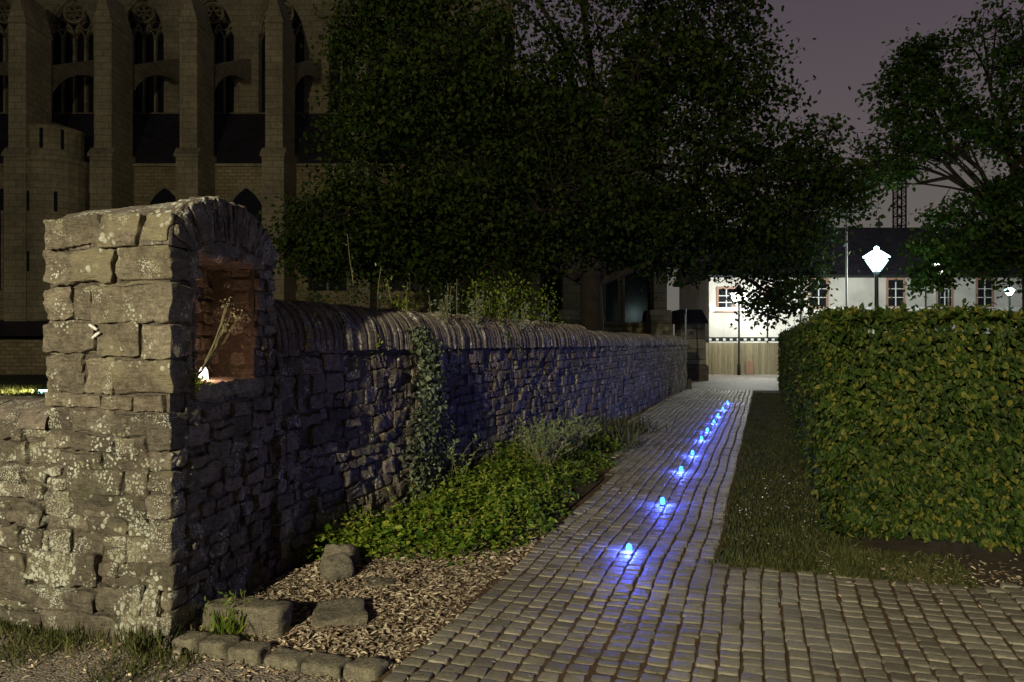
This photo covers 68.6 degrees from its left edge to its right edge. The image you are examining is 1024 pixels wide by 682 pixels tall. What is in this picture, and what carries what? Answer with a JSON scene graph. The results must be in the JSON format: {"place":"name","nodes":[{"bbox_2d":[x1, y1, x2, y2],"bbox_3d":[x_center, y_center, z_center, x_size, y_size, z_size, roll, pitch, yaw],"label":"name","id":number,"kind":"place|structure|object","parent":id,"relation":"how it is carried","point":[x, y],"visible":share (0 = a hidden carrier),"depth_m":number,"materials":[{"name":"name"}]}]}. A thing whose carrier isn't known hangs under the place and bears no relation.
{"place":"outdoors","nodes":[
{"label":"outdoors","id":0,"kind":"place"},
{"bbox_2d":[0,627,346,681],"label":"gravel ground","id":1,"kind":"structure","parent":0,"point":[39,669],"depth_m":3.93,"materials":[{"name":"gravel"}]},
{"bbox_2d":[0,395,50,612],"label":"stone wall","id":2,"kind":"structure","parent":1,"relation":"on","point":[25,523],"depth_m":4.54,"materials":[{"name":"grey stone"}]},
{"bbox_2d":[4,619,120,667],"bbox_3d":[-2.455,1.641,4.276,0.717,0.117,0.781,0,0,-41],"label":"grass tuft","id":3,"kind":"object","parent":1,"relation":"on","point":[66,642],"visible":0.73,"depth_m":4.13,"materials":[{"name":"green plant"}]},
{"bbox_2d":[0,618,201,681],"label":"wall foot grass","id":4,"kind":"structure","parent":1,"relation":"on","point":[6,628],"depth_m":4.07,"materials":[{"name":"green plant"}]},
{"bbox_2d":[0,196,277,649],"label":"stone pier","id":5,"kind":"structure","parent":1,"relation":"on","point":[159,496],"depth_m":4.37,"materials":[{"name":"grey stone"}]},
{"bbox_2d":[192,297,243,392],"bbox_3d":[-1.763,0.017,4.534,0.192,0.571,0.420,0,0,30],"label":"niche plant","id":6,"kind":"object","parent":5,"relation":"on","point":[197,379],"visible":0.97,"depth_m":4.48,"materials":[{"name":"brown plant"}]},
{"bbox_2d":[104,620,181,665],"bbox_3d":[-2.002,1.617,4.114,0.478,0.166,0.432,0,0,0],"label":"grass tuft","id":7,"kind":"object","parent":1,"relation":"on","point":[136,641],"visible":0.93,"depth_m":4.09,"materials":[{"name":"green plant"}]},
{"bbox_2d":[158,643,168,655],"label":"loose stone","id":8,"kind":"object","parent":1,"relation":"on","point":[166,645],"visible":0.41,"depth_m":4.11,"materials":[{"name":"grey stone"}]},
{"bbox_2d":[0,636,354,681],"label":"stray chips","id":9,"kind":"object","parent":1,"relation":"on","point":[268,667],"visible":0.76,"depth_m":3.91,"materials":[{"name":"brown wood"}]},
{"bbox_2d":[172,647,183,661],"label":"loose stone","id":10,"kind":"object","parent":1,"relation":"on","point":[179,651],"visible":0.71,"depth_m":4.04,"materials":[{"name":"grey stone"}]},
{"bbox_2d":[172,630,211,654],"bbox_3d":[-1.792,1.712,4.194,0.167,0.152,0.160,0,0,20],"label":"kerb stone","id":11,"kind":"object","parent":1,"relation":"on","point":[191,640],"visible":0.48,"depth_m":4.14,"materials":[{"name":"grey stone"}]},
{"bbox_2d":[197,634,240,659],"bbox_3d":[-1.614,1.709,4.135,0.190,0.156,0.161,0,0,16],"label":"kerb stone","id":12,"kind":"object","parent":1,"relation":"on","point":[217,646],"visible":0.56,"depth_m":4.08,"materials":[{"name":"grey stone"}]},
{"bbox_2d":[228,640,271,664],"bbox_3d":[-1.418,1.716,4.074,0.205,0.150,0.158,0,0,21],"label":"kerb stone","id":13,"kind":"object","parent":1,"relation":"on","point":[251,652],"visible":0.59,"depth_m":4.02,"materials":[{"name":"grey stone"}]},
{"bbox_2d":[263,646,310,671],"bbox_3d":[-1.201,1.724,3.999,0.238,0.130,0.161,0,0,19],"label":"kerb stone","id":14,"kind":"object","parent":1,"relation":"on","point":[283,658],"visible":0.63,"depth_m":3.95,"materials":[{"name":"grey stone"}]},
{"bbox_2d":[301,651,351,679],"bbox_3d":[-0.964,1.721,3.917,0.245,0.124,0.168,0,0,18],"label":"kerb stone","id":15,"kind":"object","parent":1,"relation":"on","point":[318,663],"visible":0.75,"depth_m":3.87,"materials":[{"name":"grey stone"}]},
{"bbox_2d":[343,657,389,681],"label":"kerb stone","id":16,"kind":"object","parent":1,"relation":"on","point":[364,669],"visible":0.89,"depth_m":3.79,"materials":[{"name":"grey stone"}]},
{"bbox_2d":[0,375,1012,660],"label":"ground","id":17,"kind":"structure","parent":0,"point":[22,379],"depth_m":31.63,"materials":[{"name":"soil"}]},
{"bbox_2d":[0,383,47,396],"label":"lawn grass","id":18,"kind":"structure","parent":17,"relation":"on","point":[25,390],"depth_m":24.28,"materials":[{"name":"green plant"}]},
{"bbox_2d":[0,0,514,374],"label":"cathedral","id":19,"kind":"structure","parent":17,"relation":"on","point":[110,104],"depth_m":42.85,"materials":[{"name":"stone"}]},
{"bbox_2d":[0,185,3,290],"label":"window","id":20,"kind":"structure","parent":19,"relation":"in","point":[1,188],"depth_m":43.16,"materials":[{"name":"brown glass"}]},
{"bbox_2d":[0,0,11,112],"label":"window","id":21,"kind":"structure","parent":19,"relation":"in","point":[5,7],"depth_m":50.49,"materials":[{"name":"brown glass"}]},
{"bbox_2d":[49,0,93,112],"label":"window","id":22,"kind":"structure","parent":19,"relation":"in","point":[71,26],"depth_m":50.59,"materials":[{"name":"black glass"}]},
{"bbox_2d":[126,0,163,112],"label":"window","id":23,"kind":"structure","parent":19,"relation":"in","point":[145,21],"depth_m":50.63,"materials":[{"name":"black glass"}]},
{"bbox_2d":[144,184,175,204],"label":"window","id":24,"kind":"structure","parent":19,"relation":"in","point":[161,194],"depth_m":43.16,"materials":[{"name":"brown glass"}]},
{"bbox_2d":[202,0,233,112],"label":"window","id":25,"kind":"structure","parent":19,"relation":"in","point":[220,19],"depth_m":50.70,"materials":[{"name":"black glass"}]},
{"bbox_2d":[227,184,261,222],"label":"window","id":26,"kind":"structure","parent":19,"relation":"in","point":[249,196],"depth_m":43.16,"materials":[{"name":"black glass"}]},
{"bbox_2d":[259,0,303,112],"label":"window","id":27,"kind":"structure","parent":19,"relation":"in","point":[296,20],"depth_m":50.70,"materials":[{"name":"brown glass"}]},
{"bbox_2d":[304,185,347,290],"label":"window","id":28,"kind":"structure","parent":19,"relation":"in","point":[325,286],"depth_m":43.16,"materials":[{"name":"brown glass"}]},
{"bbox_2d":[329,0,353,112],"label":"window","id":29,"kind":"structure","parent":19,"relation":"in","point":[340,78],"depth_m":50.70,"materials":[{"name":"brown glass"}]},
{"bbox_2d":[385,185,432,290],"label":"window","id":30,"kind":"structure","parent":19,"relation":"in","point":[401,283],"depth_m":43.16,"materials":[{"name":"brown glass"}]},
{"bbox_2d":[400,7,436,110],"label":"window","id":31,"kind":"structure","parent":19,"relation":"in","point":[430,7],"depth_m":50.36,"materials":[{"name":"black glass"}]},
{"bbox_2d":[469,0,514,111],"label":"window","id":32,"kind":"structure","parent":19,"relation":"in","point":[510,36],"depth_m":50.57,"materials":[{"name":"black glass"}]},
{"bbox_2d":[291,278,410,310],"bbox_3d":[-2.642,0.341,12.020,3.140,2.736,2.374,0,0,0],"label":"shrub","id":33,"kind":"object","parent":17,"relation":"on","point":[327,296],"visible":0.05,"depth_m":11.98,"materials":[{"name":"green plant"}]},
{"bbox_2d":[198,403,658,675],"bbox_3d":[2.197,1.712,15.279,1.800,0.001,23.640,0,0,19],"label":"earth bed","id":34,"kind":"object","parent":17,"relation":"on","point":[581,490],"depth_m":5.34,"materials":[{"name":"brown soil"}]},
{"bbox_2d":[200,588,257,638],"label":"weed","id":35,"kind":"object","parent":34,"relation":"on","point":[231,628],"visible":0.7,"depth_m":4.30,"materials":[{"name":"green plant"}]},
{"bbox_2d":[202,597,292,640],"bbox_3d":[-1.553,1.633,4.403,0.539,0.235,0.180,0,0,15],"label":"loose stone","id":36,"kind":"object","parent":34,"relation":"on","point":[271,618],"visible":0.69,"depth_m":4.32,"materials":[{"name":"grey stone"}]},
{"bbox_2d":[320,552,353,583],"bbox_3d":[-1.249,1.626,5.364,0.246,0.204,0.191,0,0,-32],"label":"loose stone","id":37,"kind":"object","parent":34,"relation":"on","point":[338,566],"visible":0.94,"depth_m":5.30,"materials":[{"name":"grey stone"}]},
{"bbox_2d":[310,597,367,632],"bbox_3d":[-1.064,1.690,4.600,0.337,0.120,0.364,0,0,-16],"label":"loose stone","id":38,"kind":"object","parent":34,"relation":"on","point":[344,612],"visible":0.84,"depth_m":4.51,"materials":[{"name":"grey stone"}]},
{"bbox_2d":[321,544,359,565],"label":"loose stone","id":39,"kind":"object","parent":34,"relation":"on","point":[352,551],"visible":0.52,"depth_m":5.62,"materials":[{"name":"grey stone"}]},
{"bbox_2d":[193,515,556,669],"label":"wood chips","id":40,"kind":"object","parent":34,"relation":"on","point":[363,633],"visible":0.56,"depth_m":4.97,"materials":[{"name":"brown wood"}]},
{"bbox_2d":[363,577,396,589],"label":"loose stone","id":41,"kind":"object","parent":34,"relation":"on","point":[378,581],"visible":0.68,"depth_m":5.21,"materials":[{"name":"grey stone"}]},
{"bbox_2d":[293,421,629,568],"bbox_3d":[0.036,1.385,8.786,2.201,0.705,6.988,0,0,20],"label":"bramble bed","id":42,"kind":"object","parent":34,"relation":"on","point":[381,531],"visible":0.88,"depth_m":6.73,"materials":[{"name":"green plant"}]},
{"bbox_2d":[443,434,481,493],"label":"seeding plant","id":43,"kind":"object","parent":34,"relation":"on","point":[452,459],"visible":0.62,"depth_m":8.04,"materials":[{"name":"green plant"}]},
{"bbox_2d":[514,414,582,481],"bbox_3d":[0.467,1.294,9.157,0.877,0.815,0.938,0,0,0],"label":"shrub","id":44,"kind":"object","parent":34,"relation":"on","point":[547,443],"visible":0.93,"depth_m":9.10,"materials":[{"name":"green plant"}]},
{"bbox_2d":[550,413,604,459],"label":"seeding plant","id":45,"kind":"object","parent":34,"relation":"on","point":[575,437],"visible":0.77,"depth_m":10.77,"materials":[{"name":"green plant"}]},
{"bbox_2d":[572,421,643,450],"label":"long grass clump","id":46,"kind":"object","parent":34,"relation":"on","point":[619,436],"visible":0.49,"depth_m":11.82,"materials":[{"name":"green plant"}]},
{"bbox_2d":[587,410,677,435],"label":"long grass clump","id":47,"kind":"object","parent":34,"relation":"on","point":[633,426],"visible":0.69,"depth_m":13.60,"materials":[{"name":"green plant"}]},
{"bbox_2d":[395,280,497,317],"bbox_3d":[-1.326,0.295,14.003,3.009,2.826,2.153,0,0,0],"label":"shrub","id":48,"kind":"object","parent":17,"relation":"on","point":[438,295],"visible":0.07,"depth_m":13.90,"materials":[{"name":"green plant"}]},
{"bbox_2d":[270,299,687,575],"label":"garden wall","id":49,"kind":"structure","parent":17,"relation":"on","point":[340,403],"depth_m":7.22,"materials":[{"name":"stone"}]},
{"bbox_2d":[300,313,320,349],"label":"creeper","id":50,"kind":"object","parent":49,"relation":"attached to","point":[309,336],"visible":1,"depth_m":5.80,"materials":[{"name":"green plant"}]},
{"bbox_2d":[306,279,323,303],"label":"wall weed","id":51,"kind":"object","parent":49,"relation":"on","point":[315,294],"depth_m":6.28,"materials":[{"name":"green plant"}]},
{"bbox_2d":[345,234,381,313],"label":"wall weed","id":52,"kind":"object","parent":49,"relation":"on","point":[354,277],"depth_m":6.95,"materials":[{"name":"green plant"}]},
{"bbox_2d":[370,334,384,357],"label":"creeper","id":53,"kind":"object","parent":49,"relation":"attached to","point":[378,345],"visible":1,"depth_m":6.78,"materials":[{"name":"green plant"}]},
{"bbox_2d":[384,275,417,311],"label":"wall weed","id":54,"kind":"object","parent":49,"relation":"on","point":[400,305],"depth_m":7.69,"materials":[{"name":"green plant"}]},
{"bbox_2d":[388,323,466,513],"bbox_3d":[-0.861,0.774,7.617,0.337,1.962,1.558,0,0,19],"label":"ivy","id":55,"kind":"object","parent":49,"relation":"attached to","point":[430,394],"visible":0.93,"depth_m":7.51,"materials":[{"name":"green plant"}]},
{"bbox_2d":[427,290,450,322],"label":"wall weed","id":56,"kind":"object","parent":49,"relation":"on","point":[440,311],"depth_m":8.27,"materials":[{"name":"green plant"}]},
{"bbox_2d":[441,274,463,317],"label":"wall weed","id":57,"kind":"object","parent":49,"relation":"on","point":[452,301],"depth_m":8.66,"materials":[{"name":"green plant"}]},
{"bbox_2d":[466,282,486,326],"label":"wall weed","id":58,"kind":"object","parent":49,"relation":"on","point":[473,306],"depth_m":9.13,"materials":[{"name":"green plant"}]},
{"bbox_2d":[472,294,506,325],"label":"wall weed","id":59,"kind":"object","parent":49,"relation":"on","point":[499,307],"depth_m":9.82,"materials":[{"name":"green plant"}]},
{"bbox_2d":[492,327,525,356],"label":"creeper","id":60,"kind":"object","parent":49,"relation":"attached to","point":[510,339],"visible":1,"depth_m":9.75,"materials":[{"name":"green plant"}]},
{"bbox_2d":[501,292,529,332],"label":"wall weed","id":61,"kind":"object","parent":49,"relation":"on","point":[522,314],"depth_m":10.41,"materials":[{"name":"green plant"}]},
{"bbox_2d":[537,300,553,327],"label":"wall weed","id":62,"kind":"object","parent":49,"relation":"on","point":[543,321],"depth_m":11.72,"materials":[{"name":"green plant"}]},
{"bbox_2d":[442,269,568,323],"bbox_3d":[-0.165,0.133,14.972,2.988,3.147,2.104,0,0,0],"label":"shrub","id":63,"kind":"object","parent":17,"relation":"on","point":[515,298],"visible":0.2,"depth_m":14.90,"materials":[{"name":"green plant"}]},
{"bbox_2d":[255,0,915,334],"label":"tree","id":64,"kind":"object","parent":17,"relation":"on","point":[463,225],"visible":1,"depth_m":16.16,"materials":[{"name":"green plant"}]},
{"bbox_2d":[675,217,1021,363],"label":"townhouse","id":65,"kind":"structure","parent":17,"relation":"on","point":[712,303],"depth_m":45.00,"materials":[{"name":"paint"}]},
{"bbox_2d":[715,287,737,311],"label":"window","id":66,"kind":"structure","parent":65,"relation":"in","point":[721,301],"depth_m":44.99,"materials":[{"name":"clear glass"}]},
{"bbox_2d":[809,278,828,308],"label":"window","id":67,"kind":"structure","parent":65,"relation":"in","point":[824,300],"depth_m":44.99,"materials":[{"name":"white glass"}]},
{"bbox_2d":[885,278,907,308],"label":"window","id":68,"kind":"structure","parent":65,"relation":"in","point":[896,293],"depth_m":44.99,"materials":[{"name":"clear glass"}]},
{"bbox_2d":[935,280,953,308],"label":"window","id":69,"kind":"structure","parent":65,"relation":"in","point":[943,296],"depth_m":44.96,"materials":[{"name":"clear glass"}]},
{"bbox_2d":[975,278,996,308],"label":"window","id":70,"kind":"structure","parent":65,"relation":"in","point":[980,292],"depth_m":44.99,"materials":[{"name":"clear glass"}]},
{"bbox_2d":[705,391,1010,588],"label":"grass verge","id":71,"kind":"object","parent":17,"relation":"on","point":[792,505],"depth_m":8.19,"materials":[{"name":"plant"}]},
{"bbox_2d":[731,464,827,564],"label":"clover flowers","id":72,"kind":"object","parent":71,"relation":"on","point":[771,508],"visible":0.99,"depth_m":7.37,"materials":[{"name":"white plant"}]},
{"bbox_2d":[776,298,1023,553],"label":"clipped hedge","id":73,"kind":"object","parent":71,"relation":"on","point":[899,422],"visible":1,"depth_m":6.19,"materials":[{"name":"green plant"}]},
{"bbox_2d":[864,256,888,333],"bbox_3d":[8.748,-0.240,18.000,0.684,4.080,0.592,0,0,0],"label":"street lamp","id":74,"kind":"object","parent":17,"relation":"on","point":[876,288],"visible":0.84,"depth_m":17.97,"materials":[{"name":"metal"}]},
{"bbox_2d":[892,121,906,227],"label":"lattice mast","id":75,"kind":"object","parent":17,"relation":"on","point":[899,197],"visible":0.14,"depth_m":79.75,"materials":[{"name":"grey metal"}]},
{"bbox_2d":[833,0,1023,310],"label":"roadside tree","id":76,"kind":"object","parent":17,"relation":"on","point":[996,199],"visible":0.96,"depth_m":19.03,"materials":[{"name":"green plant"}]},
{"bbox_2d":[861,523,1023,588],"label":"earth strip","id":77,"kind":"object","parent":17,"relation":"on","point":[991,560],"depth_m":5.98,"materials":[{"name":"brown soil"}]},
{"bbox_2d":[815,542,1023,615],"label":"leaf litter","id":78,"kind":"object","parent":77,"relation":"on","point":[998,581],"visible":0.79,"depth_m":5.37,"materials":[{"name":"brown plant"}]},
{"bbox_2d":[149,0,1023,335],"label":"sky","id":79,"kind":"structure","parent":0,"point":[847,50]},
{"bbox_2d":[371,389,1023,681],"bbox_3d":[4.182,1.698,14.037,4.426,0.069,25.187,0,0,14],"label":"cobbled path","id":80,"kind":"structure","parent":0,"point":[822,664],"depth_m":4.71,"materials":[{"name":"stone"}]},
{"bbox_2d":[407,449,800,678],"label":"stray leaves","id":81,"kind":"object","parent":80,"relation":"on","point":[574,544],"visible":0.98,"depth_m":5.85,"materials":[{"name":"brown plant"}]},
{"bbox_2d":[685,308,691,388],"bbox_3d":[6.173,0.290,26.296,0.234,2.880,0.219,0,0,0],"label":"metal post","id":82,"kind":"object","parent":80,"relation":"on","point":[689,384],"visible":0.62,"depth_m":26.22,"materials":[{"name":"metal"}]},
{"bbox_2d":[692,374,782,390],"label":"plaza","id":83,"kind":"structure","parent":0,"point":[767,382],"depth_m":31.27,"materials":[{"name":"grey concrete"}]},
{"bbox_2d":[505,87,672,335],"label":"chapel","id":84,"kind":"structure","parent":83,"relation":"on","point":[634,309],"depth_m":35.96,"materials":[{"name":"brown stone"}]},
{"bbox_2d":[540,242,561,322],"bbox_3d":[1.903,-3.090,35.950,1.186,4.620,0.140,0,0,0],"label":"window","id":85,"kind":"structure","parent":84,"relation":"in","point":[557,287],"depth_m":35.96,"materials":[{"name":"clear glass"}]},
{"bbox_2d":[603,230,620,324],"bbox_3d":[4.787,-3.090,35.950,0.874,4.620,0.140,0,0,0],"label":"window","id":86,"kind":"structure","parent":84,"relation":"in","point":[611,291],"depth_m":35.96,"materials":[{"name":"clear glass"}]},
{"bbox_2d":[622,259,649,324],"bbox_3d":[6.007,-3.090,35.950,1.497,4.620,0.140,0,0,0],"label":"window","id":87,"kind":"structure","parent":84,"relation":"in","point":[635,303],"depth_m":35.96,"materials":[{"name":"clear glass"}]},
{"bbox_2d":[672,310,708,380],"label":"gate pier","id":88,"kind":"structure","parent":83,"relation":"on","point":[697,368],"depth_m":32.70,"materials":[{"name":"stone"}]},
{"bbox_2d":[729,285,747,374],"bbox_3d":[11.562,-0.553,38.200,1.152,4.666,0.998,0,0,0],"label":"street lamp","id":89,"kind":"object","parent":83,"relation":"on","point":[738,365],"visible":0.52,"depth_m":38.15,"materials":[{"name":"metal"}]},
{"bbox_2d":[705,337,780,373],"bbox_3d":[14.034,0.775,38.845,7.995,1.950,0.170,0,0,0],"label":"board fence","id":90,"kind":"object","parent":83,"relation":"on","point":[755,358],"visible":0.41,"depth_m":38.81,"materials":[{"name":"paint"}]},
{"bbox_2d":[845,210,847,306],"bbox_3d":[15.164,-2.100,34.000,0.129,7.800,0.129,0,0,-23],"label":"pole","id":91,"kind":"object","parent":83,"relation":"on","point":[846,272],"visible":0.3,"depth_m":33.96,"materials":[{"name":"metal"}]},
{"bbox_2d":[938,271,942,310],"bbox_3d":[19.357,-1.033,34.000,0.864,5.626,0.748,0,0,0],"label":"street lamp","id":92,"kind":"object","parent":83,"relation":"on","point":[939,297],"visible":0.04,"depth_m":33.96,"materials":[{"name":"metal"}]},
{"bbox_2d":[948,289,949,307],"bbox_3d":[19.811,-0.350,34.000,0.129,4.300,0.129,0,0,23],"label":"pole","id":93,"kind":"object","parent":83,"relation":"on","point":[949,297],"visible":0.04,"depth_m":33.96,"materials":[{"name":"metal"}]},
{"bbox_2d":[1005,290,1013,310],"bbox_3d":[24.543,-0.469,37.000,0.540,4.498,0.468,0,0,0],"label":"street lamp","id":94,"kind":"object","parent":83,"relation":"on","point":[1009,302],"visible":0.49,"depth_m":36.97,"materials":[{"name":"metal"}]}
]}

